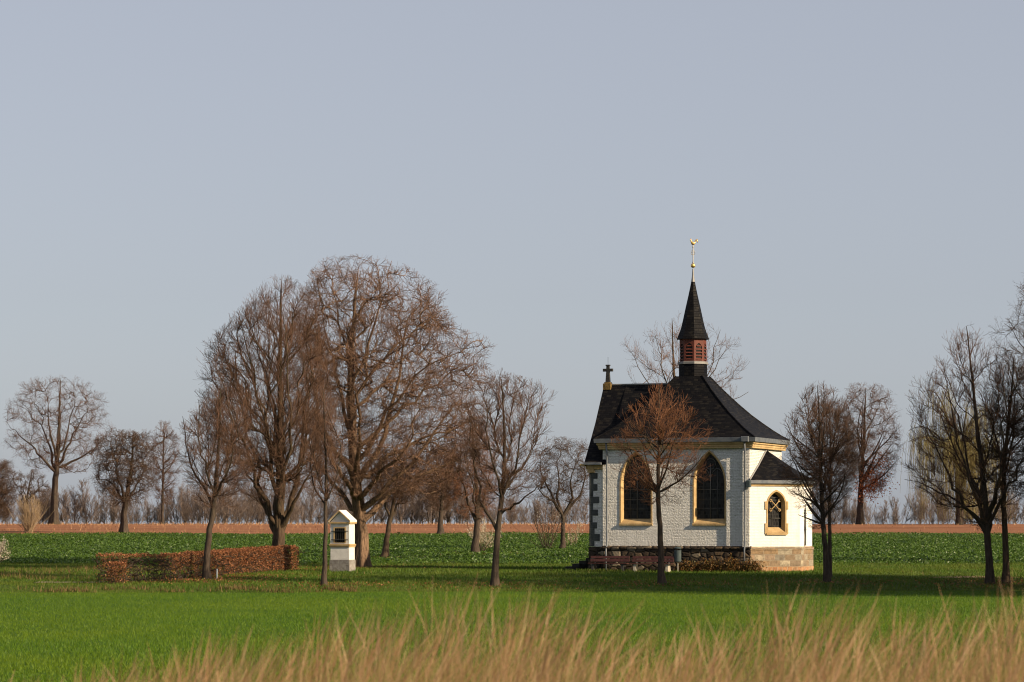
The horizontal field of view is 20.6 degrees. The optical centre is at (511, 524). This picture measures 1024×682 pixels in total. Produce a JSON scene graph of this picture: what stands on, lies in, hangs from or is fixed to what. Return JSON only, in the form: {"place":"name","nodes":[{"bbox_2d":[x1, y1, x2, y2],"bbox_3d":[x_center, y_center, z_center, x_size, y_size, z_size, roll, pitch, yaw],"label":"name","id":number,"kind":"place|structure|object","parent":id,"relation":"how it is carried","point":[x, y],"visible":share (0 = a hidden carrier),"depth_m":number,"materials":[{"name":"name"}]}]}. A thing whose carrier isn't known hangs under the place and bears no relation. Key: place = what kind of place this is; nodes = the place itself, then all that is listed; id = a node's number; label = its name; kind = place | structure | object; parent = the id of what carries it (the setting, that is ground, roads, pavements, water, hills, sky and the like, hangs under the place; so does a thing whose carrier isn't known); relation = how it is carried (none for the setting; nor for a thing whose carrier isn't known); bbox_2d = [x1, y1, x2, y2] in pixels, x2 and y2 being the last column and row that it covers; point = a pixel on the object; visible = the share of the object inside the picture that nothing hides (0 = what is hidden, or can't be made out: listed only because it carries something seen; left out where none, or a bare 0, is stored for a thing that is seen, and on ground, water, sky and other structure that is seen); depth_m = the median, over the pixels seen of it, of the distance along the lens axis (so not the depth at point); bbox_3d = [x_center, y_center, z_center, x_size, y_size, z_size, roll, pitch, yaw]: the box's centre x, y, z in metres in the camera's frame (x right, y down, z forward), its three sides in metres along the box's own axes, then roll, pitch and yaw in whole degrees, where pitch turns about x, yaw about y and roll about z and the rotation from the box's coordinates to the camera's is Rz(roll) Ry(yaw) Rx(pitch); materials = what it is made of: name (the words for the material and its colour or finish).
{"place":"outdoors","nodes":[
{"label":"outdoors","id":0,"kind":"place"},
{"bbox_2d":[0,565,171,579],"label":"straw grass","id":1,"kind":"structure","parent":0,"point":[43,576],"depth_m":154.26,"materials":[{"name":"plant"}]},
{"bbox_2d":[0,589,1023,681],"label":"crop field","id":2,"kind":"structure","parent":0,"point":[429,613],"depth_m":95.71,"materials":[{"name":"plant"}]},
{"bbox_2d":[0,560,1023,592],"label":"meadow","id":3,"kind":"structure","parent":0,"point":[689,589],"depth_m":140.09,"materials":[{"name":"plant"}]},
{"bbox_2d":[0,536,17,561],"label":"blossom shrub","id":4,"kind":"object","parent":3,"relation":"on","point":[2,547],"visible":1,"depth_m":178.49,"materials":[{"name":"beige plant"}]},
{"bbox_2d":[18,583,358,592],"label":"dry tufts","id":5,"kind":"object","parent":3,"relation":"on","point":[237,587],"visible":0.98,"depth_m":135.90,"materials":[{"name":"plant"}]},
{"bbox_2d":[92,544,305,583],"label":"clipped hedge","id":6,"kind":"object","parent":3,"relation":"on","point":[265,556],"visible":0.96,"depth_m":148.45,"materials":[{"name":"brown plant"}]},
{"bbox_2d":[172,384,265,579],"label":"young tree","id":7,"kind":"object","parent":3,"relation":"on","point":[208,463],"visible":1,"depth_m":146.38,"materials":[{"name":"brown plant"}]},
{"bbox_2d":[189,274,345,568],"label":"broad tree","id":8,"kind":"object","parent":3,"relation":"on","point":[278,452],"visible":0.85,"depth_m":161.97,"materials":[{"name":"brown plant"}]},
{"bbox_2d":[300,385,349,585],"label":"young tree","id":9,"kind":"object","parent":3,"relation":"on","point":[325,488],"visible":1,"depth_m":139.03,"materials":[{"name":"brown plant"}]},
{"bbox_2d":[328,510,356,571],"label":"wayside shrine","id":10,"kind":"object","parent":3,"relation":"on","point":[342,544],"visible":0.94,"depth_m":158.65,"materials":[{"name":"paint"}]},
{"bbox_2d":[275,255,496,566],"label":"chestnut tree","id":11,"kind":"object","parent":3,"relation":"on","point":[358,507],"visible":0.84,"depth_m":169.89,"materials":[{"name":"brown plant"}]},
{"bbox_2d":[454,368,554,585],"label":"young tree","id":12,"kind":"object","parent":3,"relation":"on","point":[505,482],"visible":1,"depth_m":139.23,"materials":[{"name":"brown plant"}]},
{"bbox_2d":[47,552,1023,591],"bbox_3d":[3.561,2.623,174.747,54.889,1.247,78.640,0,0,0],"label":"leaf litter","id":13,"kind":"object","parent":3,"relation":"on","point":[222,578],"visible":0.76,"depth_m":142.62,"materials":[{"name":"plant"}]},
{"bbox_2d":[588,556,629,570],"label":"park bench","id":14,"kind":"object","parent":3,"relation":"on","point":[623,565],"visible":0.88,"depth_m":159.62,"materials":[{"name":"red wood"}]},
{"bbox_2d":[630,556,673,571],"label":"park bench","id":15,"kind":"object","parent":3,"relation":"on","point":[636,559],"visible":0.89,"depth_m":158.76,"materials":[{"name":"red wood"}]},
{"bbox_2d":[609,381,714,584],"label":"young tree","id":16,"kind":"object","parent":3,"relation":"on","point":[656,488],"visible":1,"depth_m":140.86,"materials":[{"name":"brown plant"}]},
{"bbox_2d":[674,547,680,569],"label":"litter bin","id":17,"kind":"object","parent":3,"relation":"on","point":[677,556],"visible":0.96,"depth_m":158.33,"materials":[{"name":"metal"}]},
{"bbox_2d":[674,559,699,571],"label":"bush","id":18,"kind":"object","parent":3,"relation":"on","point":[688,566],"visible":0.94,"depth_m":158.49,"materials":[{"name":"brown plant"}]},
{"bbox_2d":[565,239,814,570],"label":"chapel","id":19,"kind":"structure","parent":3,"relation":"on","point":[741,504],"depth_m":159.83,"materials":[{"name":"white paint"}]},
{"bbox_2d":[619,451,652,524],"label":"window","id":20,"kind":"structure","parent":19,"relation":"in","point":[632,512],"depth_m":160.70,"materials":[{"name":"glass"}]},
{"bbox_2d":[692,450,725,524],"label":"window","id":21,"kind":"structure","parent":19,"relation":"in","point":[709,497],"depth_m":159.06,"materials":[{"name":"glass"}]},
{"bbox_2d":[765,490,787,534],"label":"window","id":22,"kind":"structure","parent":19,"relation":"in","point":[776,505],"depth_m":158.71,"materials":[{"name":"stone"}]},
{"bbox_2d":[694,556,722,571],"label":"bush","id":23,"kind":"object","parent":3,"relation":"on","point":[706,565],"visible":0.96,"depth_m":158.08,"materials":[{"name":"brown plant"}]},
{"bbox_2d":[715,552,743,571],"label":"bush","id":24,"kind":"object","parent":3,"relation":"on","point":[730,565],"visible":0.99,"depth_m":157.56,"materials":[{"name":"brown plant"}]},
{"bbox_2d":[739,557,767,571],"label":"bush","id":25,"kind":"object","parent":3,"relation":"on","point":[747,566],"visible":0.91,"depth_m":157.19,"materials":[{"name":"brown plant"}]},
{"bbox_2d":[773,381,866,581],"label":"young tree","id":26,"kind":"object","parent":3,"relation":"on","point":[821,459],"visible":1,"depth_m":143.62,"materials":[{"name":"brown plant"}]},
{"bbox_2d":[798,397,865,576],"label":"young tree","id":27,"kind":"object","parent":3,"relation":"on","point":[830,530],"visible":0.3,"depth_m":150.09,"materials":[{"name":"brown plant"}]},
{"bbox_2d":[898,323,1023,583],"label":"young tree","id":28,"kind":"object","parent":3,"relation":"on","point":[985,518],"visible":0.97,"depth_m":142.05,"materials":[{"name":"brown plant"}]},
{"bbox_2d":[970,350,1023,583],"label":"young tree","id":29,"kind":"object","parent":3,"relation":"on","point":[1005,550],"visible":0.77,"depth_m":142.27,"materials":[{"name":"brown plant"}]},
{"bbox_2d":[983,272,1023,440],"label":"tree","id":30,"kind":"object","parent":3,"relation":"on","point":[1019,338],"visible":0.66,"depth_m":181.57,"materials":[{"name":"brown plant"}]},
{"bbox_2d":[0,524,1023,534],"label":"ploughed field","id":31,"kind":"structure","parent":0,"point":[846,528],"depth_m":351.26,"materials":[{"name":"soil"}]},
{"bbox_2d":[0,458,23,517],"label":"tree","id":32,"kind":"object","parent":31,"relation":"on","point":[4,493],"visible":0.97,"depth_m":344.00,"materials":[{"name":"brown plant"}]},
{"bbox_2d":[7,495,53,532],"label":"shoot clump","id":33,"kind":"object","parent":31,"relation":"on","point":[28,518],"visible":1,"depth_m":315.30,"materials":[{"name":"plant"}]},
{"bbox_2d":[13,469,51,510],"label":"tree","id":34,"kind":"object","parent":31,"relation":"on","point":[22,488],"visible":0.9,"depth_m":328.12,"materials":[{"name":"brown plant"}]},
{"bbox_2d":[2,376,116,523],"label":"tree","id":35,"kind":"object","parent":31,"relation":"on","point":[55,466],"visible":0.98,"depth_m":395.51,"materials":[{"name":"brown plant"}]},
{"bbox_2d":[86,427,161,532],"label":"fruit tree","id":36,"kind":"object","parent":31,"relation":"on","point":[126,497],"visible":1,"depth_m":316.37,"materials":[{"name":"brown plant"}]},
{"bbox_2d":[148,420,181,523],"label":"slim tree","id":37,"kind":"object","parent":31,"relation":"on","point":[163,464],"visible":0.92,"depth_m":395.79,"materials":[{"name":"brown plant"}]},
{"bbox_2d":[0,521,1016,533],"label":"maize stubble","id":38,"kind":"object","parent":31,"relation":"on","point":[299,523],"visible":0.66,"depth_m":388.76,"materials":[{"name":"plant"}]},
{"bbox_2d":[833,382,907,523],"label":"beech tree","id":39,"kind":"object","parent":31,"relation":"on","point":[873,482],"visible":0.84,"depth_m":396.19,"materials":[{"name":"brown plant"}]},
{"bbox_2d":[900,383,1013,524],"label":"willow tree","id":40,"kind":"object","parent":31,"relation":"on","point":[970,456],"visible":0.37,"depth_m":390.92,"materials":[{"name":"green plant"}]},
{"bbox_2d":[0,531,1023,563],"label":"leafy field","id":41,"kind":"structure","parent":0,"point":[488,544],"depth_m":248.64,"materials":[{"name":"plant"}]},
{"bbox_2d":[370,446,426,556],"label":"leaning tree","id":42,"kind":"object","parent":41,"relation":"on","point":[385,548],"visible":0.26,"depth_m":195.05,"materials":[{"name":"brown plant"}]},
{"bbox_2d":[417,442,465,533],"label":"tree","id":43,"kind":"object","parent":41,"relation":"on","point":[440,508],"visible":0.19,"depth_m":300.25,"materials":[{"name":"brown plant"}]},
{"bbox_2d":[437,414,502,553],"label":"thorn tree","id":44,"kind":"object","parent":41,"relation":"on","point":[475,515],"visible":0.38,"depth_m":206.14,"materials":[{"name":"brown plant"}]},
{"bbox_2d":[464,518,502,550],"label":"blossom shrub","id":45,"kind":"object","parent":41,"relation":"on","point":[483,541],"visible":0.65,"depth_m":214.11,"materials":[{"name":"beige plant"}]},
{"bbox_2d":[506,493,572,548],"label":"bare shrub","id":46,"kind":"object","parent":41,"relation":"on","point":[546,532],"visible":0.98,"depth_m":225.33,"materials":[{"name":"brown plant"}]},
{"bbox_2d":[525,435,588,547],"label":"fruit tree","id":47,"kind":"object","parent":41,"relation":"on","point":[557,504],"visible":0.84,"depth_m":225.34,"materials":[{"name":"brown plant"}]},
{"bbox_2d":[565,524,583,545],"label":"blossom shrub","id":48,"kind":"object","parent":41,"relation":"on","point":[575,538],"visible":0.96,"depth_m":236.82,"materials":[{"name":"beige plant"}]},
{"bbox_2d":[620,312,747,398],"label":"bare tree","id":49,"kind":"object","parent":41,"relation":"on","point":[673,364],"visible":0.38,"depth_m":184.44,"materials":[{"name":"brown plant"}]},
{"bbox_2d":[0,0,1023,523],"label":"sky","id":50,"kind":"structure","parent":0,"point":[847,176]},
{"bbox_2d":[2,575,1023,681],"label":"plumed reeds","id":51,"kind":"object","parent":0,"point":[630,663],"visible":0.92,"depth_m":16.67,"materials":[{"name":"plant"}]},
{"bbox_2d":[81,626,1023,681],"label":"dry reeds","id":52,"kind":"object","parent":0,"point":[761,680],"visible":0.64,"depth_m":16.39,"materials":[{"name":"plant"}]},
{"bbox_2d":[134,628,1023,681],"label":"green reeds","id":53,"kind":"object","parent":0,"point":[357,677],"visible":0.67,"depth_m":15.68,"materials":[{"name":"plant"}]},
{"bbox_3d":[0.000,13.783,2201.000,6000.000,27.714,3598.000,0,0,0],"label":"ground","id":54,"kind":"structure","parent":0,"visible":0},
{"bbox_2d":[29,488,50,523],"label":"hedgerow tree","id":55,"kind":"object","parent":54,"relation":"on","point":[42,509],"visible":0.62,"depth_m":406.09,"materials":[{"name":"plant"}]},
{"bbox_2d":[43,485,73,523],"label":"hedgerow tree","id":56,"kind":"object","parent":54,"relation":"on","point":[64,493],"visible":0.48,"depth_m":419.66,"materials":[{"name":"plant"}]},
{"bbox_2d":[59,487,84,523],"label":"hedgerow tree","id":57,"kind":"object","parent":54,"relation":"on","point":[74,503],"visible":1,"depth_m":403.85,"materials":[{"name":"plant"}]},
{"bbox_2d":[77,478,99,523],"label":"hedgerow tree","id":58,"kind":"object","parent":54,"relation":"on","point":[89,514],"visible":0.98,"depth_m":405.48,"materials":[{"name":"plant"}]},
{"bbox_2d":[93,488,111,523],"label":"hedgerow tree","id":59,"kind":"object","parent":54,"relation":"on","point":[102,515],"visible":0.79,"depth_m":413.73,"materials":[{"name":"plant"}]},
{"bbox_2d":[97,493,121,523],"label":"hedgerow tree","id":60,"kind":"object","parent":54,"relation":"on","point":[109,510],"visible":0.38,"depth_m":417.72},
{"bbox_2d":[109,495,121,522],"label":"hedgerow tree","id":61,"kind":"object","parent":54,"relation":"on","point":[115,512],"visible":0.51,"depth_m":411.29,"materials":[{"name":"plant"}]},
{"bbox_2d":[127,498,141,523],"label":"hedgerow tree","id":62,"kind":"object","parent":54,"relation":"on","point":[130,518],"visible":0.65,"depth_m":410.03,"materials":[{"name":"plant"}]},
{"bbox_2d":[141,498,153,523],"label":"hedgerow tree","id":63,"kind":"object","parent":54,"relation":"on","point":[148,506],"visible":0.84,"depth_m":418.32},
{"bbox_2d":[157,495,175,523],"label":"hedgerow tree","id":64,"kind":"object","parent":54,"relation":"on","point":[168,515],"visible":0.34,"depth_m":422.22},
{"bbox_2d":[166,487,181,523],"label":"hedgerow tree","id":65,"kind":"object","parent":54,"relation":"on","point":[172,509],"visible":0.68,"depth_m":414.53,"materials":[{"name":"plant"}]},
{"bbox_2d":[171,489,195,523],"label":"hedgerow tree","id":66,"kind":"object","parent":54,"relation":"on","point":[184,509],"visible":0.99,"depth_m":409.06,"materials":[{"name":"plant"}]},
{"bbox_2d":[177,482,196,523],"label":"hedgerow tree","id":67,"kind":"object","parent":54,"relation":"on","point":[186,496],"visible":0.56,"depth_m":414.42,"materials":[{"name":"plant"}]},
{"bbox_2d":[186,491,206,523],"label":"hedgerow tree","id":68,"kind":"object","parent":54,"relation":"on","point":[195,514],"visible":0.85,"depth_m":412.56,"materials":[{"name":"plant"}]},
{"bbox_2d":[192,480,224,523],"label":"hedgerow tree","id":69,"kind":"object","parent":54,"relation":"on","point":[206,509],"visible":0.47,"depth_m":409.68,"materials":[{"name":"plant"}]},
{"bbox_2d":[201,483,228,523],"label":"hedgerow tree","id":70,"kind":"object","parent":54,"relation":"on","point":[224,511],"visible":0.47,"depth_m":412.61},
{"bbox_2d":[209,485,233,523],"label":"hedgerow tree","id":71,"kind":"object","parent":54,"relation":"on","point":[224,518],"visible":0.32,"depth_m":412.55,"materials":[{"name":"plant"}]},
{"bbox_2d":[219,485,247,523],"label":"hedgerow tree","id":72,"kind":"object","parent":54,"relation":"on","point":[233,510],"visible":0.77,"depth_m":405.28,"materials":[{"name":"plant"}]},
{"bbox_2d":[236,491,255,523],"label":"hedgerow tree","id":73,"kind":"object","parent":54,"relation":"on","point":[249,509],"visible":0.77,"depth_m":418.78,"materials":[{"name":"plant"}]},
{"bbox_2d":[239,484,264,523],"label":"hedgerow tree","id":74,"kind":"object","parent":54,"relation":"on","point":[254,514],"visible":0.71,"depth_m":422.53,"materials":[{"name":"plant"}]},
{"bbox_2d":[291,498,306,522],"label":"hedgerow tree","id":75,"kind":"object","parent":54,"relation":"on","point":[302,511],"visible":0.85,"depth_m":406.89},
{"bbox_2d":[297,496,314,522],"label":"hedgerow tree","id":76,"kind":"object","parent":54,"relation":"on","point":[304,513],"visible":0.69,"depth_m":413.03,"materials":[{"name":"plant"}]},
{"bbox_2d":[301,455,322,521],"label":"hedgerow tree","id":77,"kind":"object","parent":54,"relation":"on","point":[312,498],"visible":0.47,"depth_m":417.09,"materials":[{"name":"brown plant"}]},
{"bbox_2d":[318,495,339,521],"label":"hedgerow tree","id":78,"kind":"object","parent":54,"relation":"on","point":[329,511],"visible":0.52,"depth_m":411.27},
{"bbox_2d":[330,463,348,507],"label":"hedgerow tree","id":79,"kind":"object","parent":54,"relation":"on","point":[340,465],"visible":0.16,"depth_m":423.86,"materials":[{"name":"brown plant"}]},
{"bbox_2d":[329,489,352,513],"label":"hedgerow tree","id":80,"kind":"object","parent":54,"relation":"on","point":[343,508],"visible":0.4,"depth_m":405.86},
{"bbox_2d":[363,463,383,523],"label":"hedgerow tree","id":81,"kind":"object","parent":54,"relation":"on","point":[378,514],"visible":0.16,"depth_m":407.30,"materials":[{"name":"brown plant"}]},
{"bbox_2d":[392,483,411,523],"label":"hedgerow tree","id":82,"kind":"object","parent":54,"relation":"on","point":[400,511],"visible":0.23,"depth_m":406.09,"materials":[{"name":"brown plant"}]},
{"bbox_2d":[400,499,415,523],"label":"hedgerow tree","id":83,"kind":"object","parent":54,"relation":"on","point":[407,511],"visible":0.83,"depth_m":409.18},
{"bbox_2d":[412,495,428,523],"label":"hedgerow tree","id":84,"kind":"object","parent":54,"relation":"on","point":[417,512],"visible":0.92,"depth_m":407.82,"materials":[{"name":"plant"}]},
{"bbox_2d":[419,460,437,523],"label":"hedgerow tree","id":85,"kind":"object","parent":54,"relation":"on","point":[425,503],"visible":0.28,"depth_m":406.22,"materials":[{"name":"brown plant"}]},
{"bbox_2d":[424,493,449,523],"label":"hedgerow tree","id":86,"kind":"object","parent":54,"relation":"on","point":[437,515],"visible":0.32,"depth_m":406.03,"materials":[{"name":"plant"}]},
{"bbox_2d":[443,493,455,523],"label":"hedgerow tree","id":87,"kind":"object","parent":54,"relation":"on","point":[447,516],"visible":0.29,"depth_m":409.94,"materials":[{"name":"brown plant"}]},
{"bbox_2d":[454,494,469,523],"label":"hedgerow tree","id":88,"kind":"object","parent":54,"relation":"on","point":[466,510],"visible":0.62,"depth_m":407.01,"materials":[{"name":"plant"}]},
{"bbox_2d":[503,494,520,523],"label":"hedgerow tree","id":89,"kind":"object","parent":54,"relation":"on","point":[510,516],"visible":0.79,"depth_m":404.07,"materials":[{"name":"plant"}]},
{"bbox_2d":[505,484,522,522],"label":"hedgerow tree","id":90,"kind":"object","parent":54,"relation":"on","point":[514,507],"visible":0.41,"depth_m":408.30,"materials":[{"name":"brown plant"}]},
{"bbox_2d":[526,494,543,523],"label":"hedgerow tree","id":91,"kind":"object","parent":54,"relation":"on","point":[537,508],"visible":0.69,"depth_m":411.92,"materials":[{"name":"plant"}]},
{"bbox_2d":[568,496,583,523],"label":"hedgerow tree","id":92,"kind":"object","parent":54,"relation":"on","point":[573,510],"visible":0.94,"depth_m":405.62,"materials":[{"name":"plant"}]},
{"bbox_2d":[578,500,589,523],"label":"hedgerow tree","id":93,"kind":"object","parent":54,"relation":"on","point":[582,513],"visible":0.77,"depth_m":405.83,"materials":[{"name":"plant"}]},
{"bbox_2d":[826,496,851,523],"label":"hedgerow tree","id":94,"kind":"object","parent":54,"relation":"on","point":[840,519],"visible":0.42,"depth_m":419.12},
{"bbox_2d":[839,502,848,523],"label":"hedgerow tree","id":95,"kind":"object","parent":54,"relation":"on","point":[844,513],"visible":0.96,"depth_m":404.76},
{"bbox_2d":[843,494,856,523],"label":"hedgerow tree","id":96,"kind":"object","parent":54,"relation":"on","point":[850,516],"visible":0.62,"depth_m":425.23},
{"bbox_2d":[863,493,875,522],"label":"hedgerow tree","id":97,"kind":"object","parent":54,"relation":"on","point":[866,513],"visible":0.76,"depth_m":412.31,"materials":[{"name":"plant"}]},
{"bbox_2d":[888,495,907,523],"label":"hedgerow tree","id":98,"kind":"object","parent":54,"relation":"on","point":[894,518],"visible":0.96,"depth_m":422.58,"materials":[{"name":"plant"}]},
{"bbox_2d":[906,489,928,523],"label":"hedgerow tree","id":99,"kind":"object","parent":54,"relation":"on","point":[916,511],"visible":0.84,"depth_m":413.90,"materials":[{"name":"plant"}]},
{"bbox_2d":[913,488,930,523],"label":"hedgerow tree","id":100,"kind":"object","parent":54,"relation":"on","point":[921,515],"visible":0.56,"depth_m":413.09,"materials":[{"name":"plant"}]},
{"bbox_2d":[917,488,935,523],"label":"hedgerow tree","id":101,"kind":"object","parent":54,"relation":"on","point":[929,515],"visible":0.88,"depth_m":407.88,"materials":[{"name":"plant"}]},
{"bbox_2d":[934,496,946,523],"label":"hedgerow tree","id":102,"kind":"object","parent":54,"relation":"on","point":[940,515],"visible":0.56,"depth_m":404.50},
{"bbox_2d":[999,492,1017,522],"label":"hedgerow tree","id":103,"kind":"object","parent":54,"relation":"on","point":[1012,509],"visible":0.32,"depth_m":409.87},
{"bbox_2d":[1008,495,1023,523],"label":"hedgerow tree","id":104,"kind":"object","parent":54,"relation":"on","point":[1016,516],"visible":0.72,"depth_m":412.86,"materials":[{"name":"plant"}]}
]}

